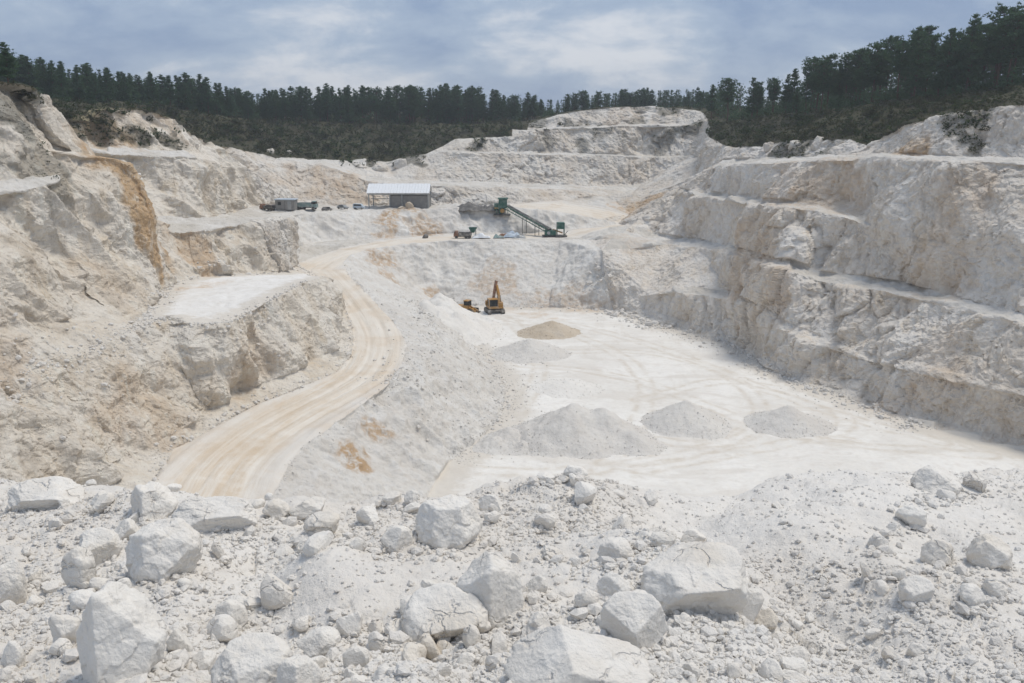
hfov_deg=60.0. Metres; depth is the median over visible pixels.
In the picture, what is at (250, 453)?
haul road
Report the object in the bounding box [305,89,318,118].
pine tree
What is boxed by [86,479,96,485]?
stone
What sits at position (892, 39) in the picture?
pine tree
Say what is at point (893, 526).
boulder
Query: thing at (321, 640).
boulder
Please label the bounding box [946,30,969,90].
pine tree
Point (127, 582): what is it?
stone
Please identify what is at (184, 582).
stone
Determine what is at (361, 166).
rock outcrop
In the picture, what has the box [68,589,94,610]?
boulder
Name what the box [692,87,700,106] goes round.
pine tree
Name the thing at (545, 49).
sky
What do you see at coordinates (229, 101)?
pine tree
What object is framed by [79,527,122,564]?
boulder
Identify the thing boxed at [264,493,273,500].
stone
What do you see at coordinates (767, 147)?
rock outcrop
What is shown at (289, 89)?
pine tree
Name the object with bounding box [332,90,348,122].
pine tree
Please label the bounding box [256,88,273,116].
pine tree
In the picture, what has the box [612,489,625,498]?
stone
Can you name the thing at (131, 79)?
pine tree
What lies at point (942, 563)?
stone
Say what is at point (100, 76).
pine tree
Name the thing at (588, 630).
stone
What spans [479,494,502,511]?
stone
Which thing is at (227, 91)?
pine tree
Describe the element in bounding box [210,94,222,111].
pine tree
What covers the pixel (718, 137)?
bush
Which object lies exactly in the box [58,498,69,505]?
stone
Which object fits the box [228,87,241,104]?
pine tree
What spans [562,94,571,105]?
pine tree
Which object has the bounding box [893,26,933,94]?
pine tree
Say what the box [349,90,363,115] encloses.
pine tree
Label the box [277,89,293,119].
pine tree
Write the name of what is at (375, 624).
stone
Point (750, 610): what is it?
stone
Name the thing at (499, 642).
stone
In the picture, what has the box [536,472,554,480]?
boulder
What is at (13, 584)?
boulder
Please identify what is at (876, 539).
boulder
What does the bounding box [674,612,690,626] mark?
stone
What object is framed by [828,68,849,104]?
pine tree
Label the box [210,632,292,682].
boulder
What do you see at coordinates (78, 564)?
boulder
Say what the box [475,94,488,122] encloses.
pine tree
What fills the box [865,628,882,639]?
stone
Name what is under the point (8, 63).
pine tree
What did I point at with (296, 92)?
pine tree
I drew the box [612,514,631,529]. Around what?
stone
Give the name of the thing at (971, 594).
boulder
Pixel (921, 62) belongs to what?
pine tree
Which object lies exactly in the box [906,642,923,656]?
stone
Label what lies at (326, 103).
pine tree
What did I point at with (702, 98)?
pine tree
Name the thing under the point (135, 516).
stone
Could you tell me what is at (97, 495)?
boulder
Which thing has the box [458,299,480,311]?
wheel loader
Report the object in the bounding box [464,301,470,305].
window
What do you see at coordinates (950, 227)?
rock face
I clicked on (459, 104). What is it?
pine tree
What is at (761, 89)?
pine tree
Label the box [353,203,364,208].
parked car
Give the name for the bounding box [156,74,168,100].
pine tree
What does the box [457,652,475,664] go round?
stone
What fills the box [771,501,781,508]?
stone
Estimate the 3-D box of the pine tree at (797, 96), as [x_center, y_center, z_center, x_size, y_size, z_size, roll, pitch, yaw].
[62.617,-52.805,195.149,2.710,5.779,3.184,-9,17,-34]
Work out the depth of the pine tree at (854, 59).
183.87 m
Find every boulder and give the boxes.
[0,559,27,604]
[0,640,25,667]
[7,476,84,510]
[28,568,50,581]
[48,614,80,642]
[61,546,96,586]
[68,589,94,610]
[76,581,167,682]
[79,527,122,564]
[90,490,107,505]
[114,518,138,540]
[125,517,202,581]
[130,481,177,520]
[166,629,192,652]
[171,496,257,531]
[191,650,216,674]
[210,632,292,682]
[215,599,247,630]
[262,498,289,519]
[276,654,321,682]
[288,496,325,518]
[296,626,340,657]
[303,511,339,535]
[356,506,379,523]
[381,525,412,552]
[382,491,401,504]
[384,618,402,635]
[404,490,419,503]
[415,494,482,548]
[500,624,654,682]
[526,575,547,592]
[528,611,549,626]
[534,513,555,529]
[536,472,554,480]
[542,545,562,559]
[563,465,587,476]
[574,588,598,607]
[597,537,634,558]
[597,572,634,596]
[599,589,668,648]
[640,541,751,615]
[648,531,675,545]
[681,528,705,542]
[754,608,778,631]
[867,533,888,546]
[888,522,900,530]
[895,505,926,526]
[898,575,934,602]
[910,465,961,493]
[920,539,953,564]
[958,583,986,605]
[962,472,987,491]
[966,533,1012,569]
[981,578,1007,597]
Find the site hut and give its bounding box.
[274,198,297,209]
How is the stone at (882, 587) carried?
on the rubble bank
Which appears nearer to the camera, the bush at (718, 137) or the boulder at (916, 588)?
the boulder at (916, 588)
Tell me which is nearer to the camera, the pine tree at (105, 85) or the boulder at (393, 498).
the boulder at (393, 498)
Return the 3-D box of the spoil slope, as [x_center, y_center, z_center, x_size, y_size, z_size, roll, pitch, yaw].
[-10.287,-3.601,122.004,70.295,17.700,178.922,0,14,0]
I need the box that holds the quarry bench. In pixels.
[0,123,1023,322]
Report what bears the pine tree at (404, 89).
on the hillside
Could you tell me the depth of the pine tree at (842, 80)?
186.79 m
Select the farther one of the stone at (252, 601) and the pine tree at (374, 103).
the pine tree at (374, 103)
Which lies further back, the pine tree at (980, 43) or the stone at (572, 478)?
the pine tree at (980, 43)
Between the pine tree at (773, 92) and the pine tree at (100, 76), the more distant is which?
the pine tree at (100, 76)
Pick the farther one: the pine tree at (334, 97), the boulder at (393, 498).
the pine tree at (334, 97)
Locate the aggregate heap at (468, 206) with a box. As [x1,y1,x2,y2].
[457,202,498,210]
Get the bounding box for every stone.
[21,546,30,555]
[26,595,43,605]
[48,518,62,529]
[49,638,72,655]
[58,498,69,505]
[69,580,88,588]
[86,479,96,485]
[89,577,107,590]
[92,492,114,512]
[116,578,131,587]
[129,511,139,522]
[167,483,181,491]
[168,649,180,654]
[178,578,191,589]
[205,614,237,642]
[211,543,224,558]
[219,555,231,564]
[227,595,235,599]
[234,595,245,604]
[244,595,260,609]
[252,498,265,508]
[260,573,292,609]
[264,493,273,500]
[275,543,294,557]
[292,615,309,631]
[296,538,306,552]
[302,530,333,556]
[311,655,327,667]
[336,611,362,637]
[342,645,368,666]
[343,668,357,678]
[349,538,366,550]
[350,675,366,682]
[368,618,382,633]
[368,631,384,652]
[373,666,389,681]
[400,595,411,614]
[402,502,420,512]
[402,642,421,660]
[412,642,426,657]
[418,633,439,659]
[420,579,445,587]
[436,640,451,653]
[437,662,451,676]
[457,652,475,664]
[462,624,480,648]
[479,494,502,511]
[483,510,498,522]
[485,655,501,671]
[488,504,497,511]
[491,631,507,654]
[511,552,519,562]
[538,504,551,512]
[569,473,576,485]
[569,556,580,566]
[574,481,596,505]
[579,503,588,511]
[580,628,592,633]
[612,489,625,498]
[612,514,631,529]
[644,489,657,505]
[650,525,665,531]
[665,529,676,538]
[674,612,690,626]
[682,662,699,680]
[727,662,740,678]
[738,587,763,621]
[759,658,783,681]
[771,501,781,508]
[779,657,807,674]
[782,670,807,682]
[783,679,793,682]
[786,646,809,661]
[791,620,802,629]
[805,612,814,622]
[819,574,828,585]
[860,559,871,577]
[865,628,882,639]
[875,579,888,595]
[881,646,896,659]
[892,570,905,580]
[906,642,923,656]
[934,560,945,568]
[936,489,955,502]
[963,577,980,586]
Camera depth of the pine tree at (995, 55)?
156.52 m
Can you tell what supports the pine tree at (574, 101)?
on the hillside
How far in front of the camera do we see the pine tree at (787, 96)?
205.11 m
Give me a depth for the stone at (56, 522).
7.39 m
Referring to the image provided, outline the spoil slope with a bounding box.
[273,207,616,504]
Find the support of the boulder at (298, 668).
on the rubble bank
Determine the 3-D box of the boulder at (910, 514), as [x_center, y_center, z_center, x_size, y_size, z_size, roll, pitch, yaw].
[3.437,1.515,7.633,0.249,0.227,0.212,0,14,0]
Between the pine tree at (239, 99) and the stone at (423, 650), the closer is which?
the stone at (423, 650)
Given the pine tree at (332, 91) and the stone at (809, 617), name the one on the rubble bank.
the stone at (809, 617)
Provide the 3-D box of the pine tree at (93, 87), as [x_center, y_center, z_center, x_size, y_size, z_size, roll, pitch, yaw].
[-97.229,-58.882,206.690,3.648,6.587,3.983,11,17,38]
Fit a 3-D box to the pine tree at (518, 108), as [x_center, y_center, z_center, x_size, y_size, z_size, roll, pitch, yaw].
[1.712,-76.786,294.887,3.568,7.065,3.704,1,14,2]
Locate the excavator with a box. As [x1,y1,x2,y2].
[484,280,504,314]
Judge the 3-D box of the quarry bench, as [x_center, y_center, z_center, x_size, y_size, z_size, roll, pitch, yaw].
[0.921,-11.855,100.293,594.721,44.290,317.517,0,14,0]
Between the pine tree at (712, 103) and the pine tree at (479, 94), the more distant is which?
the pine tree at (479, 94)
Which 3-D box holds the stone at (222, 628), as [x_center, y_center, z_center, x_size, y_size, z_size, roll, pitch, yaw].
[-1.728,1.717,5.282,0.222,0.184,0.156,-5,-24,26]
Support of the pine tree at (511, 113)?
on the hillside
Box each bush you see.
[11,80,26,92]
[25,92,36,98]
[62,111,72,115]
[253,144,263,149]
[269,140,278,146]
[715,132,724,139]
[752,137,764,142]
[783,133,795,139]
[811,130,824,137]
[860,107,877,115]
[979,124,990,130]
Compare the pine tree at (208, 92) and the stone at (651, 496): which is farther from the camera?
the pine tree at (208, 92)
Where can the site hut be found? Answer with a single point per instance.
(285, 203)
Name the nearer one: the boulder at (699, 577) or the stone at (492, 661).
the stone at (492, 661)
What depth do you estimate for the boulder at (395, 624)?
5.12 m
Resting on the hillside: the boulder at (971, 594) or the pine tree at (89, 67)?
the pine tree at (89, 67)
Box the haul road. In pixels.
[155,201,628,499]
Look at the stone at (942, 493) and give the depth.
8.30 m
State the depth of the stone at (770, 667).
4.47 m
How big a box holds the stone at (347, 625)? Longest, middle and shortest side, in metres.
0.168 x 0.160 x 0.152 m
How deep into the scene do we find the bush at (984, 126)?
125.08 m
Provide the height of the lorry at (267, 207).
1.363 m
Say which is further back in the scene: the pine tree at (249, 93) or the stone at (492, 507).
the pine tree at (249, 93)
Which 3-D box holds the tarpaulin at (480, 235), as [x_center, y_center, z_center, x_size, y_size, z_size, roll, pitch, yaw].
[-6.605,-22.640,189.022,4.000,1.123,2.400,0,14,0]
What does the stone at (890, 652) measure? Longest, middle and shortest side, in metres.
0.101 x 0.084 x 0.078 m
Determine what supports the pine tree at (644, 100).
on the hillside
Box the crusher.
[493,198,509,214]
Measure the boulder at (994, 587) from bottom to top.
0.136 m
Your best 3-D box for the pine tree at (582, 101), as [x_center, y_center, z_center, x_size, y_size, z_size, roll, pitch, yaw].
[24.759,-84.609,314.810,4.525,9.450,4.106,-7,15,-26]
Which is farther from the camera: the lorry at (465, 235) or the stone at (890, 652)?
the lorry at (465, 235)
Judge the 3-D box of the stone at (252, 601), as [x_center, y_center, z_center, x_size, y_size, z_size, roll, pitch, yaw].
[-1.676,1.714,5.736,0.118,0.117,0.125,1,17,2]
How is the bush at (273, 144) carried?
on the hillside
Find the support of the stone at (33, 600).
on the rubble bank
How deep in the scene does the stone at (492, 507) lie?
7.38 m
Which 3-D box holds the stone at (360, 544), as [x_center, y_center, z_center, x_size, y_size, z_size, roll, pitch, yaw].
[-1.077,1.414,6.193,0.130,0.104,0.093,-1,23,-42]
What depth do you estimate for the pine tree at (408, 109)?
286.40 m
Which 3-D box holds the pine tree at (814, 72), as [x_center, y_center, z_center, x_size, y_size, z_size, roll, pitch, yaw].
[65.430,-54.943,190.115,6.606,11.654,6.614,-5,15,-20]
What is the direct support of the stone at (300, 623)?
on the rubble bank
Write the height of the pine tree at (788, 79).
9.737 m
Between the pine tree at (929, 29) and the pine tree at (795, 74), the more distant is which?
the pine tree at (795, 74)
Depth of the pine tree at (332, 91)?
288.89 m
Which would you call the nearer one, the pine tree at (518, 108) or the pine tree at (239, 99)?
the pine tree at (239, 99)
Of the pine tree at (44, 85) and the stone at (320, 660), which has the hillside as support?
the pine tree at (44, 85)
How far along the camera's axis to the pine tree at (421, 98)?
296.34 m
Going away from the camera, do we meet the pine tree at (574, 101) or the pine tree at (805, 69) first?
the pine tree at (805, 69)
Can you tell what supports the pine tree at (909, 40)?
on the hillside
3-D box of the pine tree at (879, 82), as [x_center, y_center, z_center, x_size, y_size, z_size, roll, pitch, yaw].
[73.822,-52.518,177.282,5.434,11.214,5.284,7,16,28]
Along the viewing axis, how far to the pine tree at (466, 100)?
294.77 m
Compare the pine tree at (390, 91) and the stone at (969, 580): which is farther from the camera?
the pine tree at (390, 91)
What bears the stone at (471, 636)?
on the rubble bank
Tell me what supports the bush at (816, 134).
on the hillside
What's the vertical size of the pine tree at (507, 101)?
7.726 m
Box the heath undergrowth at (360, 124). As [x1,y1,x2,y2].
[0,83,1023,178]
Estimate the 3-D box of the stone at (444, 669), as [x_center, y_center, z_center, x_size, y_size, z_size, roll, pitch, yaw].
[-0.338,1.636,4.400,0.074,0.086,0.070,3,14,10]
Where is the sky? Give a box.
[0,0,1023,111]
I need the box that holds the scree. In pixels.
[0,173,936,498]
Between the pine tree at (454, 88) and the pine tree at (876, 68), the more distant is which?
the pine tree at (454, 88)
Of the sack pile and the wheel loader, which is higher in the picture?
the sack pile
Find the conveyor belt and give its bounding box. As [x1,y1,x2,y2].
[505,205,551,233]
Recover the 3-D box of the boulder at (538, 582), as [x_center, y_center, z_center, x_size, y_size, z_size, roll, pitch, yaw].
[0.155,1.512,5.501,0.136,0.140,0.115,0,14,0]
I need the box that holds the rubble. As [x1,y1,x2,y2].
[0,467,1023,682]
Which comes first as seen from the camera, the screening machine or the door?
the door
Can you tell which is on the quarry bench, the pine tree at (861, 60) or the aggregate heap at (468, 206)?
the aggregate heap at (468, 206)
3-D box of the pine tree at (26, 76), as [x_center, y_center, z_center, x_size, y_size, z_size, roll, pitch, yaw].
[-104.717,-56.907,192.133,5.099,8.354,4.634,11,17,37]
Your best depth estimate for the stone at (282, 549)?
6.70 m
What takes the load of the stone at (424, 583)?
on the rubble bank
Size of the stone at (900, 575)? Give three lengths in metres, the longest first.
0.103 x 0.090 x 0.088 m
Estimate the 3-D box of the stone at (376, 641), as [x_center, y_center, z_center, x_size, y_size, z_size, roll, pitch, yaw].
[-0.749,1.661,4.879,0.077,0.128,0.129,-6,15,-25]
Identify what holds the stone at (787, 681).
on the rubble bank
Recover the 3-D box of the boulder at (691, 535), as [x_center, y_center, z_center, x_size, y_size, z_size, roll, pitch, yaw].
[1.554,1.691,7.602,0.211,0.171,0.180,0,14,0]
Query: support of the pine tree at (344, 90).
on the hillside
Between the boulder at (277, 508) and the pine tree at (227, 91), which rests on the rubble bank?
the boulder at (277, 508)
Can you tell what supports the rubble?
on the rubble bank
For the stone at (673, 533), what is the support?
on the rubble bank
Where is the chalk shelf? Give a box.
[131,269,325,329]
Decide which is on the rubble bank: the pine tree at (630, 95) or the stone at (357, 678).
the stone at (357, 678)
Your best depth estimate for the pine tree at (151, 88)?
224.21 m
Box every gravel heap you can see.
[417,293,504,345]
[472,427,528,455]
[490,338,572,363]
[511,403,667,458]
[517,320,582,339]
[639,400,732,440]
[744,406,837,438]
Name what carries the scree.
on the quarry bench
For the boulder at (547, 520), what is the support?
on the rubble bank
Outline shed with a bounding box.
[366,183,431,208]
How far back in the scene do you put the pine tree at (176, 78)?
235.85 m
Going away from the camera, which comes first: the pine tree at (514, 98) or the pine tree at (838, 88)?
the pine tree at (838, 88)
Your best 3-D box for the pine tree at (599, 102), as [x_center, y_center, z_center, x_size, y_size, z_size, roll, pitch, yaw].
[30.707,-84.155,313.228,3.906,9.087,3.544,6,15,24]
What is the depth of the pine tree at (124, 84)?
214.68 m
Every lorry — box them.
[259,204,274,210]
[297,201,317,209]
[454,231,471,238]
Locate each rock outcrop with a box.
[353,164,366,168]
[372,165,387,171]
[394,158,406,168]
[763,142,773,152]
[788,140,800,149]
[811,136,822,150]
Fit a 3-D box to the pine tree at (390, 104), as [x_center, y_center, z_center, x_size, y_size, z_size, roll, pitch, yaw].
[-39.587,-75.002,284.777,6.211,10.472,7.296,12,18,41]
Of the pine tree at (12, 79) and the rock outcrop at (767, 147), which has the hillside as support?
the pine tree at (12, 79)
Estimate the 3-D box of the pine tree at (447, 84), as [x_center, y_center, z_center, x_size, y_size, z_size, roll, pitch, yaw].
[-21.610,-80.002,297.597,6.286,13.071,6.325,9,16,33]
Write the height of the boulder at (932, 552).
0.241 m
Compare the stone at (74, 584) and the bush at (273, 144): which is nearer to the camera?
the stone at (74, 584)
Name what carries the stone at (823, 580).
on the rubble bank
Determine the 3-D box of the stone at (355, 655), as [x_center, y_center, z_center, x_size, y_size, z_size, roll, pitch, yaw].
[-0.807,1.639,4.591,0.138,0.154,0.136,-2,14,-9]
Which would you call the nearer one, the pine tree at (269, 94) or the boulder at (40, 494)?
the boulder at (40, 494)
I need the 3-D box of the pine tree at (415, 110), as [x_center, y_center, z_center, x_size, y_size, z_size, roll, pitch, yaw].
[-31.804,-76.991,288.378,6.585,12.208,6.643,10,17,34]
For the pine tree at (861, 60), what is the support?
on the hillside
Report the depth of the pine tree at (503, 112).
293.26 m
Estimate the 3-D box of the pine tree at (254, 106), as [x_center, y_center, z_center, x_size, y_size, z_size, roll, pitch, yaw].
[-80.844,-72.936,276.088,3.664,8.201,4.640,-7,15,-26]
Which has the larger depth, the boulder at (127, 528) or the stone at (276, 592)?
the boulder at (127, 528)
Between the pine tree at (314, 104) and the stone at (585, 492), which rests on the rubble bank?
the stone at (585, 492)
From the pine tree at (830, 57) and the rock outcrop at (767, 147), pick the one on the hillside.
the pine tree at (830, 57)
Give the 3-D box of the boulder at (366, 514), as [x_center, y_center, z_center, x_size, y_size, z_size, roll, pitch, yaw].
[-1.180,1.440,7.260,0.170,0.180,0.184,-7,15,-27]
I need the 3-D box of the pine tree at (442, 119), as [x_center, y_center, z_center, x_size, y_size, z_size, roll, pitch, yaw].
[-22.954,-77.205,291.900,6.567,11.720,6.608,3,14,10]
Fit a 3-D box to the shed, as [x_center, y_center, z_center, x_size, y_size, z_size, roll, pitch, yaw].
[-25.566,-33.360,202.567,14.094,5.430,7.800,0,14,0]
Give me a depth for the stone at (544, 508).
7.16 m
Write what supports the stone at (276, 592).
on the rubble bank
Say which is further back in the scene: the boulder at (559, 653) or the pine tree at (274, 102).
the pine tree at (274, 102)
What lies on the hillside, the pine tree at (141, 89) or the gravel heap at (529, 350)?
the pine tree at (141, 89)
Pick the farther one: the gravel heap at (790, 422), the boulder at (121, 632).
the gravel heap at (790, 422)
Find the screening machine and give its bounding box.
[542,222,567,236]
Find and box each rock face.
[0,83,353,489]
[225,106,723,271]
[589,105,1023,444]
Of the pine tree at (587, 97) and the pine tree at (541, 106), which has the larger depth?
the pine tree at (587, 97)
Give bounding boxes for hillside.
[0,81,1023,161]
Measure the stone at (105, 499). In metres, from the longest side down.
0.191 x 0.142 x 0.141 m
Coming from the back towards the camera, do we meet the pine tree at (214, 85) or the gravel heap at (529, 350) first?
the pine tree at (214, 85)
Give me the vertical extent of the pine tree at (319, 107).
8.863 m
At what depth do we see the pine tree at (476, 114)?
292.73 m
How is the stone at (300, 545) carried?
on the rubble bank
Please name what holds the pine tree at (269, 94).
on the hillside
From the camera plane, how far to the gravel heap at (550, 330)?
146.87 m
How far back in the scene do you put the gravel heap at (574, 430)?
95.78 m
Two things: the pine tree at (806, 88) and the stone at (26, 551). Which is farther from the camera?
the pine tree at (806, 88)
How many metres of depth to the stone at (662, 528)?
7.42 m
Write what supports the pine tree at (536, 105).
on the hillside
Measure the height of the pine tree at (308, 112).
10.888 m
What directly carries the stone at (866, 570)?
on the rubble bank
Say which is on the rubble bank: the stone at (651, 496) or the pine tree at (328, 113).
the stone at (651, 496)
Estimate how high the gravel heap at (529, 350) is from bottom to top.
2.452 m
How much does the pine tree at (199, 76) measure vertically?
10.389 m
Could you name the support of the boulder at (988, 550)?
on the rubble bank
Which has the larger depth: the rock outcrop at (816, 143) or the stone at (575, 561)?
the rock outcrop at (816, 143)
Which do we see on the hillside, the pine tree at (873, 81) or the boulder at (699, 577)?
the pine tree at (873, 81)
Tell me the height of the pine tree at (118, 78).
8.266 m
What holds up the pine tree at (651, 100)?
on the hillside
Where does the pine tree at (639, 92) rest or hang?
on the hillside
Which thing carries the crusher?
on the quarry bench
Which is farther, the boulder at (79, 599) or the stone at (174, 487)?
the stone at (174, 487)
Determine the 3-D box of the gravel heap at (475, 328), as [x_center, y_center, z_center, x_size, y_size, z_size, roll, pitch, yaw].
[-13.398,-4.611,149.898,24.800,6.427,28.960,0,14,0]
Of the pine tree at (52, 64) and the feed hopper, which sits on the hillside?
the pine tree at (52, 64)
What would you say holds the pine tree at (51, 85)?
on the hillside
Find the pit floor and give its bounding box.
[426,305,1023,497]
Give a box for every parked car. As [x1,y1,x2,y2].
[321,207,331,210]
[337,205,348,208]
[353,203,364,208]
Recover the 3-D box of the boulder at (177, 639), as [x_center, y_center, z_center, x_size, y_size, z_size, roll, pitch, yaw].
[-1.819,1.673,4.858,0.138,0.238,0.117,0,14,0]
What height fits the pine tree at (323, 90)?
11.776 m
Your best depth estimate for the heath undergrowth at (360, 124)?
220.69 m
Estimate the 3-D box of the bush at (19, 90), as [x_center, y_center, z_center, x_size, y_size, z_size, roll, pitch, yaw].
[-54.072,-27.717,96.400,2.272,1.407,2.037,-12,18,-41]
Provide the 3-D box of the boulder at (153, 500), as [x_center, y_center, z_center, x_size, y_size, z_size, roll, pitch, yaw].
[-3.029,1.375,7.528,0.346,0.363,0.356,-10,17,-35]
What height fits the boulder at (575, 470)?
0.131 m
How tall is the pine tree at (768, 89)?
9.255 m
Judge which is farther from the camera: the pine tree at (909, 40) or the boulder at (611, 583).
the pine tree at (909, 40)
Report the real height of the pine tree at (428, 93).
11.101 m
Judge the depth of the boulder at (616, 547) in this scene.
5.89 m
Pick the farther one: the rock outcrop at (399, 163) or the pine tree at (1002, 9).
the rock outcrop at (399, 163)
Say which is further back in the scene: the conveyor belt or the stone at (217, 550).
the conveyor belt
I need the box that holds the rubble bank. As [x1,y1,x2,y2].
[0,467,1023,682]
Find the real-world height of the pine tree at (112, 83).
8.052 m
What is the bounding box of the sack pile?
[405,202,413,208]
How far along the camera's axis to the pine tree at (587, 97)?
319.93 m
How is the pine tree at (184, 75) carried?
on the hillside
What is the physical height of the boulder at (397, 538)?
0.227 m
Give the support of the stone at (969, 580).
on the rubble bank
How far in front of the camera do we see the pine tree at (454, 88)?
298.15 m
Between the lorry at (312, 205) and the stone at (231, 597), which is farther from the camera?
the lorry at (312, 205)
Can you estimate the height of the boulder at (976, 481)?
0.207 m
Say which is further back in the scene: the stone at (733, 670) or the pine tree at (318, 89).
the pine tree at (318, 89)
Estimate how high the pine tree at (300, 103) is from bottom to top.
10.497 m
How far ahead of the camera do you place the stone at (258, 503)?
7.56 m
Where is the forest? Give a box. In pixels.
[15,35,1023,123]
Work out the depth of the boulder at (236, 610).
5.40 m
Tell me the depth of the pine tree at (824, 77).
187.08 m
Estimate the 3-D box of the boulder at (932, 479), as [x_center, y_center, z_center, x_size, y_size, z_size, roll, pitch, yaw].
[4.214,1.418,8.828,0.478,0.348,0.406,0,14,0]
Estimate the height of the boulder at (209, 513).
0.281 m
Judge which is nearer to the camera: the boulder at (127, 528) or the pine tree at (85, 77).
the boulder at (127, 528)
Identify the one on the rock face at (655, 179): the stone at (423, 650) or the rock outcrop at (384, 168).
the rock outcrop at (384, 168)
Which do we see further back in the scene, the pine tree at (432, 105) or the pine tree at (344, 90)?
the pine tree at (432, 105)
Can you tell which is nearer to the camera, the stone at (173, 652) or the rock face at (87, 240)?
the stone at (173, 652)
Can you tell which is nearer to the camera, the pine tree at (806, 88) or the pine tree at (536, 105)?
the pine tree at (806, 88)
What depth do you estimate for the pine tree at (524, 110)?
297.24 m
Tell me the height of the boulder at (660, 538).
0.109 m
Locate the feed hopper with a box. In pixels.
[469,227,476,235]
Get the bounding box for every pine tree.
[0,41,21,81]
[0,55,19,82]
[14,56,46,89]
[15,54,36,82]
[20,61,40,86]
[35,57,47,86]
[37,60,48,93]
[37,65,43,86]
[41,66,60,93]
[43,64,65,98]
[46,60,60,83]
[54,64,73,99]
[57,61,73,95]
[67,64,87,99]
[72,64,88,84]
[80,64,102,99]
[83,62,95,75]
[85,87,97,103]
[87,74,103,99]
[96,74,103,101]
[100,69,115,99]
[101,67,118,94]
[113,71,129,101]
[118,73,134,101]
[120,79,140,102]
[125,73,138,99]
[133,75,146,104]
[142,71,161,105]
[145,73,160,104]
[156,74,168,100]
[158,75,177,105]
[173,75,184,109]
[174,72,199,110]
[178,83,193,107]
[181,79,202,104]
[191,74,212,112]
[197,77,217,112]
[210,82,225,112]
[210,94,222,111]
[211,83,231,115]
[220,86,238,117]
[225,88,242,113]
[226,95,237,116]
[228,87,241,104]
[237,88,244,116]
[237,91,256,108]
[239,92,255,118]
[250,94,257,115]
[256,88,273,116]
[263,90,273,109]
[267,92,281,119]
[271,89,284,119]
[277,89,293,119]
[279,88,286,111]
[287,86,297,109]
[289,88,310,115]
[290,86,304,120]
[300,86,316,120]
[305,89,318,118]
[312,93,325,119]
[313,86,328,119]
[313,95,319,119]
[319,88,334,121]
[320,83,332,96]
[322,96,332,120]
[329,86,335,108]
[329,95,338,111]
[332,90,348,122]
[341,87,350,109]
[341,88,358,122]
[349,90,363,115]
[352,85,369,117]
[364,86,374,118]
[366,86,384,122]
[368,95,380,122]
[379,91,398,120]
[380,88,397,117]
[386,85,406,116]
[397,84,423,120]
[401,87,418,122]
[406,86,423,121]
[418,87,430,118]
[423,88,432,120]
[427,92,434,118]
[429,84,442,107]
[429,90,443,121]
[433,89,451,123]
[437,83,455,118]
[446,83,456,119]
[446,89,468,117]
[450,84,463,117]
[462,89,474,121]
[463,85,484,121]
[470,97,485,123]
[471,86,483,100]
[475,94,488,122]
[486,89,500,121]
[487,89,502,114]
[497,100,509,119]
[506,98,512,110]
[506,103,515,118]
[508,94,522,107]
[512,100,521,115]
[521,92,531,109]
[521,106,526,117]
[525,103,530,120]
[527,96,541,119]
[530,95,539,118]
[538,100,545,117]
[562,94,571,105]
[564,96,571,109]
[570,92,579,110]
[577,90,587,109]
[582,90,590,109]
[594,90,603,104]
[616,89,621,106]
[620,88,627,101]
[621,92,628,106]
[625,92,635,106]
[634,91,639,106]
[637,88,642,99]
[638,89,648,106]
[648,90,656,105]
[682,97,687,105]
[686,91,690,105]
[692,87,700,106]
[700,91,705,107]
[704,84,719,118]
[717,77,739,120]
[742,77,765,116]
[753,81,765,115]
[766,76,780,110]
[767,79,782,111]
[778,74,792,108]
[780,84,792,112]
[784,69,801,111]
[789,88,802,110]
[799,78,814,113]
[801,55,823,109]
[803,58,838,112]
[812,59,835,112]
[820,52,840,110]
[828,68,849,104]
[836,51,856,106]
[842,47,874,102]
[847,48,871,105]
[853,65,871,103]
[862,41,891,101]
[870,50,893,96]
[870,54,891,102]
[873,35,905,98]
[884,40,913,99]
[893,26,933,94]
[895,28,927,98]
[901,27,934,96]
[919,25,945,89]
[921,32,941,94]
[927,43,954,95]
[929,27,961,95]
[945,42,967,90]
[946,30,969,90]
[949,13,990,91]
[960,33,987,85]
[970,23,1003,81]
[972,21,993,83]
[978,1,1023,86]
[984,15,1016,88]
[987,50,1001,84]
[997,10,1023,85]
[1004,16,1023,82]
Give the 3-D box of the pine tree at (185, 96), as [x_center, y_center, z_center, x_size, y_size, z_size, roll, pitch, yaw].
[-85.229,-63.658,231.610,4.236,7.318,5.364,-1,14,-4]
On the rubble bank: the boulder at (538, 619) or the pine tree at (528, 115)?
the boulder at (538, 619)
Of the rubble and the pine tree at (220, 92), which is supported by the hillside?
the pine tree at (220, 92)
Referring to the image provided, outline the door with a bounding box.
[287,201,290,209]
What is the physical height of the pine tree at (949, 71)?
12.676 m
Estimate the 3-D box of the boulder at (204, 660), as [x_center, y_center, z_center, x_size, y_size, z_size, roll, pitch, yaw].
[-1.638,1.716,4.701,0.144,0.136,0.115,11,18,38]
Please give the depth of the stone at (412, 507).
7.64 m
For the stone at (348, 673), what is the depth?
4.35 m
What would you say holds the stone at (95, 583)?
on the rubble bank
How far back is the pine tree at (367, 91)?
290.58 m

